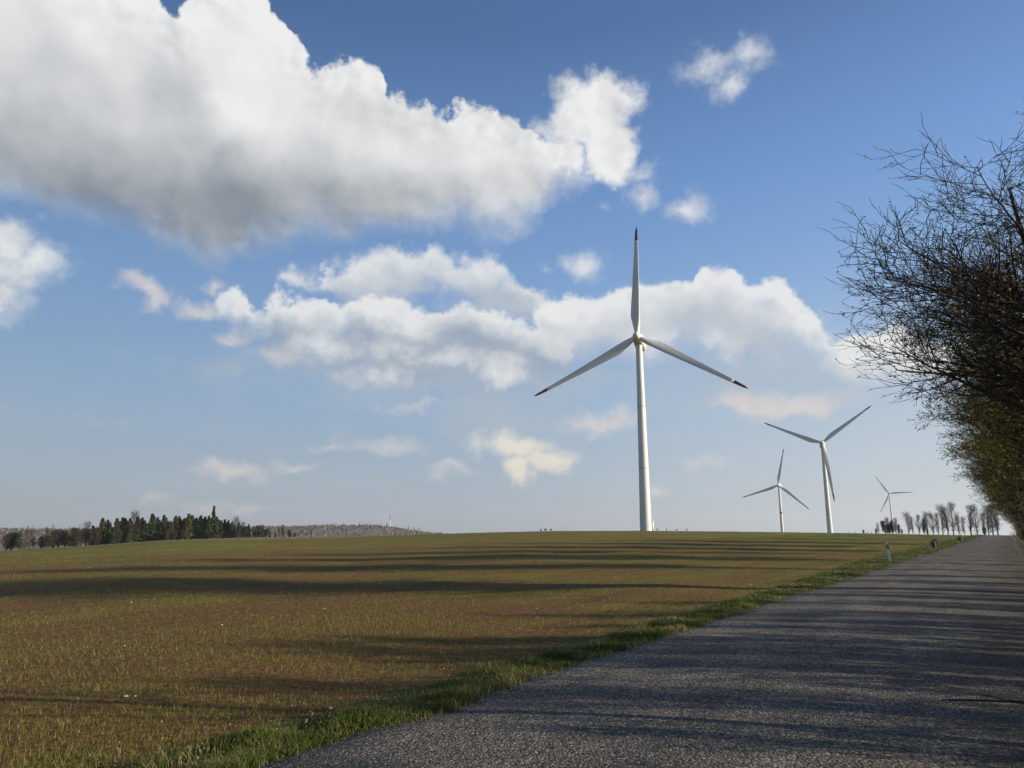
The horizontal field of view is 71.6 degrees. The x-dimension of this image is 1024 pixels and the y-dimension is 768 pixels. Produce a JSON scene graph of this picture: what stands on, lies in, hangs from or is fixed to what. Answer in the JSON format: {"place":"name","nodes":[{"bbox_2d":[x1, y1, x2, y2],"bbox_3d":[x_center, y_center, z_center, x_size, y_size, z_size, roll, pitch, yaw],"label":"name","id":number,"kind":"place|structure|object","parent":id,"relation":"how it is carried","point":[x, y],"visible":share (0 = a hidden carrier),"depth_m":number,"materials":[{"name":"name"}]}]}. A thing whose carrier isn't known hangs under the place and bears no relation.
{"place":"outdoors","nodes":[
{"label":"outdoors","id":0,"kind":"place"},
{"bbox_2d":[0,526,433,550],"bbox_3d":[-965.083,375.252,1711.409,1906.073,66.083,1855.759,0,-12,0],"label":"hill","id":1,"kind":"structure","parent":0,"point":[353,530],"depth_m":1454.82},
{"bbox_2d":[0,524,450,549],"bbox_3d":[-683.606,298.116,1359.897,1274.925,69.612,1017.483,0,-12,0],"label":"hill scrub","id":2,"kind":"object","parent":1,"relation":"on","point":[272,529],"visible":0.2,"depth_m":1507.72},
{"bbox_2d":[0,531,1023,767],"bbox_3d":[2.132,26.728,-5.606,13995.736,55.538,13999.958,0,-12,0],"label":"ground","id":3,"kind":"structure","parent":0,"point":[28,703],"depth_m":15.53,"materials":[{"name":"soil"}]},
{"bbox_2d":[0,533,14,550],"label":"field edge bush","id":4,"kind":"object","parent":3,"relation":"on","point":[5,539],"visible":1,"depth_m":261.76,"materials":[{"name":"brown plant"}]},
{"bbox_2d":[2,531,23,549],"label":"field edge bush","id":5,"kind":"object","parent":3,"relation":"on","point":[14,537],"visible":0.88,"depth_m":263.58,"materials":[{"name":"brown plant"}]},
{"bbox_2d":[12,530,23,549],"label":"spruce tree","id":6,"kind":"object","parent":3,"relation":"on","point":[17,544],"visible":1,"depth_m":261.78,"materials":[{"name":"green plant"}]},
{"bbox_2d":[23,528,28,549],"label":"bare tree","id":7,"kind":"object","parent":3,"relation":"on","point":[25,540],"visible":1,"depth_m":263.31,"materials":[{"name":"brown plant"}]},
{"bbox_2d":[26,529,35,548],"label":"bare tree","id":8,"kind":"object","parent":3,"relation":"on","point":[31,535],"visible":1,"depth_m":266.22,"materials":[{"name":"brown plant"}]},
{"bbox_2d":[35,535,45,548],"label":"field edge bush","id":9,"kind":"object","parent":3,"relation":"on","point":[41,539],"visible":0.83,"depth_m":267.29,"materials":[{"name":"brown plant"}]},
{"bbox_2d":[42,535,54,547],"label":"field edge bush","id":10,"kind":"object","parent":3,"relation":"on","point":[48,542],"visible":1,"depth_m":262.99,"materials":[{"name":"brown plant"}]},
{"bbox_2d":[49,529,66,547],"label":"field edge bush","id":11,"kind":"object","parent":3,"relation":"on","point":[56,538],"visible":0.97,"depth_m":267.10,"materials":[{"name":"brown plant"}]},
{"bbox_2d":[58,530,71,546],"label":"field edge bush","id":12,"kind":"object","parent":3,"relation":"on","point":[67,533],"visible":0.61,"depth_m":270.28,"materials":[{"name":"brown plant"}]},
{"bbox_2d":[63,535,73,546],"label":"field edge bush","id":13,"kind":"object","parent":3,"relation":"on","point":[68,541],"visible":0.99,"depth_m":265.93,"materials":[{"name":"brown plant"}]},
{"bbox_2d":[67,526,86,546],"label":"field edge bush","id":14,"kind":"object","parent":3,"relation":"on","point":[77,537],"visible":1,"depth_m":267.57,"materials":[{"name":"brown plant"}]},
{"bbox_2d":[79,528,93,545],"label":"field edge bush","id":15,"kind":"object","parent":3,"relation":"on","point":[87,537],"visible":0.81,"depth_m":272.91,"materials":[{"name":"brown plant"}]},
{"bbox_2d":[82,522,91,545],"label":"bare tree","id":16,"kind":"object","parent":3,"relation":"on","point":[85,524],"visible":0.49,"depth_m":277.06,"materials":[{"name":"brown plant"}]},
{"bbox_2d":[89,526,102,545],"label":"field edge bush","id":17,"kind":"object","parent":3,"relation":"on","point":[96,532],"visible":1,"depth_m":269.41,"materials":[{"name":"brown plant"}]},
{"bbox_2d":[97,518,106,544],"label":"spruce tree","id":18,"kind":"object","parent":3,"relation":"on","point":[102,523],"visible":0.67,"depth_m":278.00,"materials":[{"name":"green plant"}]},
{"bbox_2d":[102,520,109,544],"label":"spruce tree","id":19,"kind":"object","parent":3,"relation":"on","point":[107,525],"visible":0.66,"depth_m":279.33,"materials":[{"name":"green plant"}]},
{"bbox_2d":[103,524,113,544],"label":"spruce tree","id":20,"kind":"object","parent":3,"relation":"on","point":[108,534],"visible":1,"depth_m":275.44,"materials":[{"name":"green plant"}]},
{"bbox_2d":[107,528,115,543],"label":"spruce tree","id":21,"kind":"object","parent":3,"relation":"on","point":[112,535],"visible":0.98,"depth_m":275.73,"materials":[{"name":"green plant"}]},
{"bbox_2d":[112,518,121,543],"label":"spruce tree","id":22,"kind":"object","parent":3,"relation":"on","point":[116,525],"visible":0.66,"depth_m":279.25,"materials":[{"name":"green plant"}]},
{"bbox_2d":[119,517,124,543],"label":"spruce tree","id":23,"kind":"object","parent":3,"relation":"on","point":[122,522],"visible":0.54,"depth_m":282.75,"materials":[{"name":"green plant"}]},
{"bbox_2d":[121,518,127,542],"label":"spruce tree","id":24,"kind":"object","parent":3,"relation":"on","point":[125,525],"visible":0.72,"depth_m":282.96,"materials":[{"name":"green plant"}]},
{"bbox_2d":[122,518,133,542],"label":"spruce tree","id":25,"kind":"object","parent":3,"relation":"on","point":[127,534],"visible":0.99,"depth_m":279.99,"materials":[{"name":"green plant"}]},
{"bbox_2d":[131,530,138,542],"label":"field edge bush","id":26,"kind":"object","parent":3,"relation":"on","point":[136,537],"visible":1,"depth_m":275.86,"materials":[{"name":"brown plant"}]},
{"bbox_2d":[131,510,141,542],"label":"bare tree","id":27,"kind":"object","parent":3,"relation":"on","point":[135,516],"visible":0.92,"depth_m":282.94,"materials":[{"name":"brown plant"}]},
{"bbox_2d":[130,517,142,541],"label":"olive conifer","id":28,"kind":"object","parent":3,"relation":"on","point":[136,521],"visible":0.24,"depth_m":286.96,"materials":[{"name":"green plant"}]},
{"bbox_2d":[135,523,140,541],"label":"spruce tree","id":29,"kind":"object","parent":3,"relation":"on","point":[139,529],"visible":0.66,"depth_m":282.83,"materials":[{"name":"green plant"}]},
{"bbox_2d":[139,520,149,540],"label":"spruce tree","id":30,"kind":"object","parent":3,"relation":"on","point":[144,528],"visible":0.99,"depth_m":283.55,"materials":[{"name":"green plant"}]},
{"bbox_2d":[144,513,157,540],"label":"spruce tree","id":31,"kind":"object","parent":3,"relation":"on","point":[151,529],"visible":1,"depth_m":284.74,"materials":[{"name":"green plant"}]},
{"bbox_2d":[155,517,158,540],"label":"spruce tree","id":32,"kind":"object","parent":3,"relation":"on","point":[157,522],"visible":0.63,"depth_m":288.61,"materials":[{"name":"green plant"}]},
{"bbox_2d":[153,522,163,540],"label":"spruce tree","id":33,"kind":"object","parent":3,"relation":"on","point":[160,537],"visible":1,"depth_m":285.63,"materials":[{"name":"green plant"}]},
{"bbox_2d":[158,515,165,540],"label":"spruce tree","id":34,"kind":"object","parent":3,"relation":"on","point":[164,518],"visible":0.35,"depth_m":291.49,"materials":[{"name":"green plant"}]},
{"bbox_2d":[158,519,175,540],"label":"field edge bush","id":35,"kind":"object","parent":3,"relation":"on","point":[167,522],"visible":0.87,"depth_m":286.32,"materials":[{"name":"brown plant"}]},
{"bbox_2d":[165,529,169,539],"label":"field edge bush","id":36,"kind":"object","parent":3,"relation":"on","point":[167,535],"visible":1,"depth_m":280.73,"materials":[{"name":"brown plant"}]},
{"bbox_2d":[165,523,173,539],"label":"olive conifer","id":37,"kind":"object","parent":3,"relation":"on","point":[171,529],"visible":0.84,"depth_m":285.57,"materials":[{"name":"green plant"}]},
{"bbox_2d":[164,516,180,538],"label":"olive conifer","id":38,"kind":"object","parent":3,"relation":"on","point":[175,519],"visible":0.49,"depth_m":292.57,"materials":[{"name":"green plant"}]},
{"bbox_2d":[171,516,182,539],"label":"olive conifer","id":39,"kind":"object","parent":3,"relation":"on","point":[179,519],"visible":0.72,"depth_m":294.23,"materials":[{"name":"green plant"}]},
{"bbox_2d":[176,518,185,539],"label":"olive conifer","id":40,"kind":"object","parent":3,"relation":"on","point":[182,523],"visible":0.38,"depth_m":293.54,"materials":[{"name":"green plant"}]},
{"bbox_2d":[179,529,186,539],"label":"field edge bush","id":41,"kind":"object","parent":3,"relation":"on","point":[183,534],"visible":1,"depth_m":283.24,"materials":[{"name":"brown plant"}]},
{"bbox_2d":[177,514,193,539],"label":"olive conifer","id":42,"kind":"object","parent":3,"relation":"on","point":[188,526],"visible":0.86,"depth_m":289.21,"materials":[{"name":"green plant"}]},
{"bbox_2d":[188,515,198,538],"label":"olive conifer","id":43,"kind":"object","parent":3,"relation":"on","point":[193,522],"visible":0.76,"depth_m":292.99,"materials":[{"name":"green plant"}]},
{"bbox_2d":[192,515,205,538],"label":"spruce tree","id":44,"kind":"object","parent":3,"relation":"on","point":[199,525],"visible":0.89,"depth_m":296.98,"materials":[{"name":"green plant"}]},
{"bbox_2d":[200,517,206,538],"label":"spruce tree","id":45,"kind":"object","parent":3,"relation":"on","point":[204,522],"visible":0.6,"depth_m":297.65,"materials":[{"name":"green plant"}]},
{"bbox_2d":[201,516,212,538],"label":"spruce tree","id":46,"kind":"object","parent":3,"relation":"on","point":[208,529],"visible":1,"depth_m":290.90,"materials":[{"name":"green plant"}]},
{"bbox_2d":[210,506,215,538],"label":"tall conifer","id":47,"kind":"object","parent":3,"relation":"on","point":[213,516],"visible":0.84,"depth_m":299.52,"materials":[{"name":"green plant"}]},
{"bbox_2d":[211,516,218,537],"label":"spruce tree","id":48,"kind":"object","parent":3,"relation":"on","point":[215,527],"visible":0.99,"depth_m":292.80,"materials":[{"name":"green plant"}]},
{"bbox_2d":[214,520,222,538],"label":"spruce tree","id":49,"kind":"object","parent":3,"relation":"on","point":[220,524],"visible":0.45,"depth_m":298.74,"materials":[{"name":"green plant"}]},
{"bbox_2d":[217,528,223,537],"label":"field edge bush","id":50,"kind":"object","parent":3,"relation":"on","point":[220,533],"visible":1,"depth_m":288.81,"materials":[{"name":"brown plant"}]},
{"bbox_2d":[221,519,228,537],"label":"spruce tree","id":51,"kind":"object","parent":3,"relation":"on","point":[224,525],"visible":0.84,"depth_m":295.58,"materials":[{"name":"green plant"}]},
{"bbox_2d":[223,520,231,537],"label":"spruce tree","id":52,"kind":"object","parent":3,"relation":"on","point":[227,530],"visible":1,"depth_m":294.94,"materials":[{"name":"green plant"}]},
{"bbox_2d":[229,521,234,537],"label":"spruce tree","id":53,"kind":"object","parent":3,"relation":"on","point":[232,530],"visible":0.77,"depth_m":299.74,"materials":[{"name":"green plant"}]},
{"bbox_2d":[230,516,241,537],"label":"bare tree","id":54,"kind":"object","parent":3,"relation":"on","point":[236,519],"visible":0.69,"depth_m":303.48,"materials":[{"name":"grey plant"}]},
{"bbox_2d":[235,522,240,537],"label":"spruce tree","id":55,"kind":"object","parent":3,"relation":"on","point":[238,529],"visible":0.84,"depth_m":297.49,"materials":[{"name":"green plant"}]},
{"bbox_2d":[240,525,250,537],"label":"field edge bush","id":56,"kind":"object","parent":3,"relation":"on","point":[244,530],"visible":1,"depth_m":299.29,"materials":[{"name":"green plant"}]},
{"bbox_2d":[245,524,251,537],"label":"spruce tree","id":57,"kind":"object","parent":3,"relation":"on","point":[249,529],"visible":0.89,"depth_m":302.54,"materials":[{"name":"green plant"}]},
{"bbox_2d":[251,525,261,537],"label":"field edge bush","id":58,"kind":"object","parent":3,"relation":"on","point":[259,527],"visible":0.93,"depth_m":300.96,"materials":[{"name":"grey plant"}]},
{"bbox_2d":[263,528,269,537],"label":"field edge bush","id":59,"kind":"object","parent":3,"relation":"on","point":[266,532],"visible":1,"depth_m":298.91,"materials":[{"name":"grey plant"}]},
{"bbox_2d":[5,551,927,767],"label":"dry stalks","id":60,"kind":"object","parent":3,"relation":"on","point":[142,760],"visible":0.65,"depth_m":6.43,"materials":[{"name":"beige plant"}]},
{"bbox_2d":[0,534,944,767],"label":"crop seedlings","id":61,"kind":"object","parent":3,"relation":"on","point":[214,705],"visible":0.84,"depth_m":13.10,"materials":[{"name":"plant"}]},
{"bbox_2d":[125,535,983,767],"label":"verge grass","id":62,"kind":"structure","parent":3,"relation":"on","point":[447,695],"depth_m":6.98,"materials":[{"name":"plant"}]},
{"bbox_2d":[535,227,747,530],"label":"wind turbine","id":63,"kind":"object","parent":3,"relation":"on","point":[639,340],"visible":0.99,"depth_m":265.62,"materials":[{"name":"white paint"}]},
{"bbox_2d":[744,449,808,531],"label":"wind turbine","id":64,"kind":"object","parent":3,"relation":"on","point":[778,485],"visible":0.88,"depth_m":856.88,"materials":[{"name":"white paint"}]},
{"bbox_2d":[765,406,870,532],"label":"wind turbine","id":65,"kind":"object","parent":3,"relation":"on","point":[825,463],"visible":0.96,"depth_m":538.50,"materials":[{"name":"white paint"}]},
{"bbox_2d":[879,521,887,533],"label":"horizon bush","id":66,"kind":"object","parent":3,"relation":"on","point":[882,525],"visible":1,"depth_m":223.14,"materials":[{"name":"grey plant"}]},
{"bbox_2d":[885,541,891,560],"bbox_3d":[18.808,8.375,35.471,0.121,1.020,0.102,-14,-17,32],"label":"marker post","id":67,"kind":"object","parent":3,"relation":"on","point":[888,550],"visible":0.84,"depth_m":35.46,"materials":[{"name":"white plastic"}]},
{"bbox_2d":[886,523,892,533],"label":"horizon bush","id":68,"kind":"object","parent":3,"relation":"on","point":[888,529],"visible":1,"depth_m":222.36,"materials":[{"name":"grey plant"}]},
{"bbox_2d":[889,520,894,532],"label":"horizon bush","id":69,"kind":"object","parent":3,"relation":"on","point":[892,525],"visible":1,"depth_m":221.86,"materials":[{"name":"grey plant"}]},
{"bbox_2d":[875,476,910,533],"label":"wind turbine","id":70,"kind":"object","parent":3,"relation":"on","point":[886,490],"visible":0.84,"depth_m":1515.54,"materials":[{"name":"white paint"}]},
{"bbox_2d":[901,511,912,533],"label":"horizon tree","id":71,"kind":"object","parent":3,"relation":"on","point":[907,520],"visible":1,"depth_m":225.47,"materials":[{"name":"grey plant"}]},
{"bbox_2d":[914,514,921,533],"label":"horizon tree","id":72,"kind":"object","parent":3,"relation":"on","point":[920,527],"visible":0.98,"depth_m":224.06,"materials":[{"name":"grey plant"}]},
{"bbox_2d":[817,98,1023,422],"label":"roadside tree","id":73,"kind":"object","parent":3,"relation":"on","point":[1008,289],"visible":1,"depth_m":18.61,"materials":[{"name":"brown plant"}]},
{"bbox_2d":[921,518,926,533],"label":"horizon bush","id":74,"kind":"object","parent":3,"relation":"on","point":[923,525],"visible":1,"depth_m":218.04,"materials":[{"name":"grey plant"}]},
{"bbox_2d":[922,511,931,534],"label":"horizon tree","id":75,"kind":"object","parent":3,"relation":"on","point":[927,517],"visible":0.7,"depth_m":223.40,"materials":[{"name":"grey plant"}]},
{"bbox_2d":[926,513,939,534],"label":"horizon tree","id":76,"kind":"object","parent":3,"relation":"on","point":[932,519],"visible":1,"depth_m":222.21,"materials":[{"name":"grey plant"}]},
{"bbox_2d":[932,513,940,534],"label":"horizon tree","id":77,"kind":"object","parent":3,"relation":"on","point":[938,527],"visible":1,"depth_m":221.47,"materials":[{"name":"grey plant"}]},
{"bbox_2d":[934,502,948,534],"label":"horizon tree","id":78,"kind":"object","parent":3,"relation":"on","point":[940,515],"visible":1,"depth_m":220.98,"materials":[{"name":"grey plant"}]},
{"bbox_2d":[942,506,948,534],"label":"horizon tree","id":79,"kind":"object","parent":3,"relation":"on","point":[946,521],"visible":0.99,"depth_m":220.66,"materials":[{"name":"grey plant"}]},
{"bbox_2d":[943,502,960,534],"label":"horizon tree","id":80,"kind":"object","parent":3,"relation":"on","point":[952,524],"visible":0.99,"depth_m":219.67,"materials":[{"name":"grey plant"}]},
{"bbox_2d":[890,239,1023,468],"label":"roadside tree","id":81,"kind":"object","parent":3,"relation":"on","point":[1017,399],"visible":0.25,"depth_m":29.21,"materials":[{"name":"brown plant"}]},
{"bbox_2d":[956,514,960,534],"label":"horizon tree","id":82,"kind":"object","parent":3,"relation":"on","point":[958,528],"visible":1,"depth_m":218.61,"materials":[{"name":"grey plant"}]},
{"bbox_2d":[959,516,965,533],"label":"horizon tree","id":83,"kind":"object","parent":3,"relation":"on","point":[963,521],"visible":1,"depth_m":218.15,"materials":[{"name":"grey plant"}]},
{"bbox_2d":[906,310,1023,502],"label":"roadside tree","id":84,"kind":"object","parent":3,"relation":"on","point":[984,439],"visible":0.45,"depth_m":37.68,"materials":[{"name":"brown plant"}]},
{"bbox_2d":[912,348,1023,492],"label":"roadside tree","id":85,"kind":"object","parent":3,"relation":"on","point":[1004,484],"visible":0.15,"depth_m":46.37,"materials":[{"name":"green plant"}]},
{"bbox_2d":[965,504,975,534],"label":"horizon tree","id":86,"kind":"object","parent":3,"relation":"on","point":[970,521],"visible":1,"depth_m":217.24,"materials":[{"name":"grey plant"}]},
{"bbox_2d":[969,502,982,534],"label":"horizon tree","id":87,"kind":"object","parent":3,"relation":"on","point":[976,512],"visible":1,"depth_m":216.77,"materials":[{"name":"grey plant"}]},
{"bbox_2d":[936,395,1023,511],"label":"roadside tree","id":88,"kind":"object","parent":3,"relation":"on","point":[993,465],"visible":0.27,"depth_m":54.90,"materials":[{"name":"green plant"}]},
{"bbox_2d":[944,421,1023,503],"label":"roadside tree","id":89,"kind":"object","parent":3,"relation":"on","point":[1021,497],"visible":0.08,"depth_m":64.42,"materials":[{"name":"green plant"}]},
{"bbox_2d":[980,513,987,529],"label":"horizon tree","id":90,"kind":"object","parent":3,"relation":"on","point":[983,520],"visible":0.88,"depth_m":215.32,"materials":[{"name":"grey plant"}]},
{"bbox_2d":[949,432,1023,516],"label":"roadside tree","id":91,"kind":"object","parent":3,"relation":"on","point":[986,480],"visible":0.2,"depth_m":73.45,"materials":[{"name":"green plant"}]},
{"bbox_2d":[978,504,995,534],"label":"horizon tree","id":92,"kind":"object","parent":3,"relation":"on","point":[988,527],"visible":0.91,"depth_m":214.46,"materials":[{"name":"grey plant"}]},
{"bbox_2d":[952,445,1023,522],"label":"roadside tree","id":93,"kind":"object","parent":3,"relation":"on","point":[1022,516],"visible":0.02,"depth_m":85.37,"materials":[{"name":"green plant"}]},
{"bbox_2d":[983,502,996,534],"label":"horizon tree","id":94,"kind":"object","parent":3,"relation":"on","point":[992,523],"visible":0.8,"depth_m":213.98,"materials":[{"name":"grey plant"}]},
{"bbox_2d":[988,503,999,534],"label":"horizon tree","id":95,"kind":"object","parent":3,"relation":"on","point":[997,522],"visible":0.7,"depth_m":213.57,"materials":[{"name":"grey plant"}]},
{"bbox_2d":[969,473,1023,539],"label":"roadside tree","id":96,"kind":"object","parent":3,"relation":"on","point":[1021,522],"visible":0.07,"depth_m":97.04,"materials":[{"name":"green plant"}]},
{"bbox_2d":[976,496,1019,536],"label":"roadside tree","id":97,"kind":"object","parent":3,"relation":"on","point":[995,506],"visible":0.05,"depth_m":127.06,"materials":[{"name":"green plant"}]},
{"bbox_2d":[975,472,1021,538],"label":"roadside tree","id":98,"kind":"object","parent":3,"relation":"on","point":[1009,514],"visible":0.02,"depth_m":111.31,"materials":[{"name":"green plant"}]},
{"bbox_2d":[985,502,1017,535],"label":"roadside tree","id":99,"kind":"object","parent":3,"relation":"on","point":[998,514],"visible":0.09,"depth_m":161.53,"materials":[{"name":"green plant"}]},
{"bbox_2d":[1004,509,1021,537],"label":"roadside shrub","id":100,"kind":"object","parent":3,"relation":"on","point":[1019,530],"visible":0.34,"depth_m":102.97,"materials":[{"name":"green plant"}]},
{"bbox_2d":[1010,511,1023,529],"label":"roadside shrub","id":101,"kind":"object","parent":3,"relation":"on","point":[1017,519],"visible":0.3,"depth_m":88.62,"materials":[{"name":"green plant"}]},
{"bbox_2d":[0,0,1023,534],"label":"sky","id":102,"kind":"structure","parent":0,"point":[288,263],"materials":[{"name":"blue"}]},
{"bbox_2d":[253,535,1023,767],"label":"road","id":103,"kind":"structure","parent":0,"point":[871,669],"depth_m":6.75,"materials":[{"name":"asphalt"}]},
{"bbox_2d":[941,693,1023,703],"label":"fallen branch","id":104,"kind":"object","parent":103,"relation":"on","point":[998,699],"visible":1,"depth_m":6.47,"materials":[{"name":"brown plant"}]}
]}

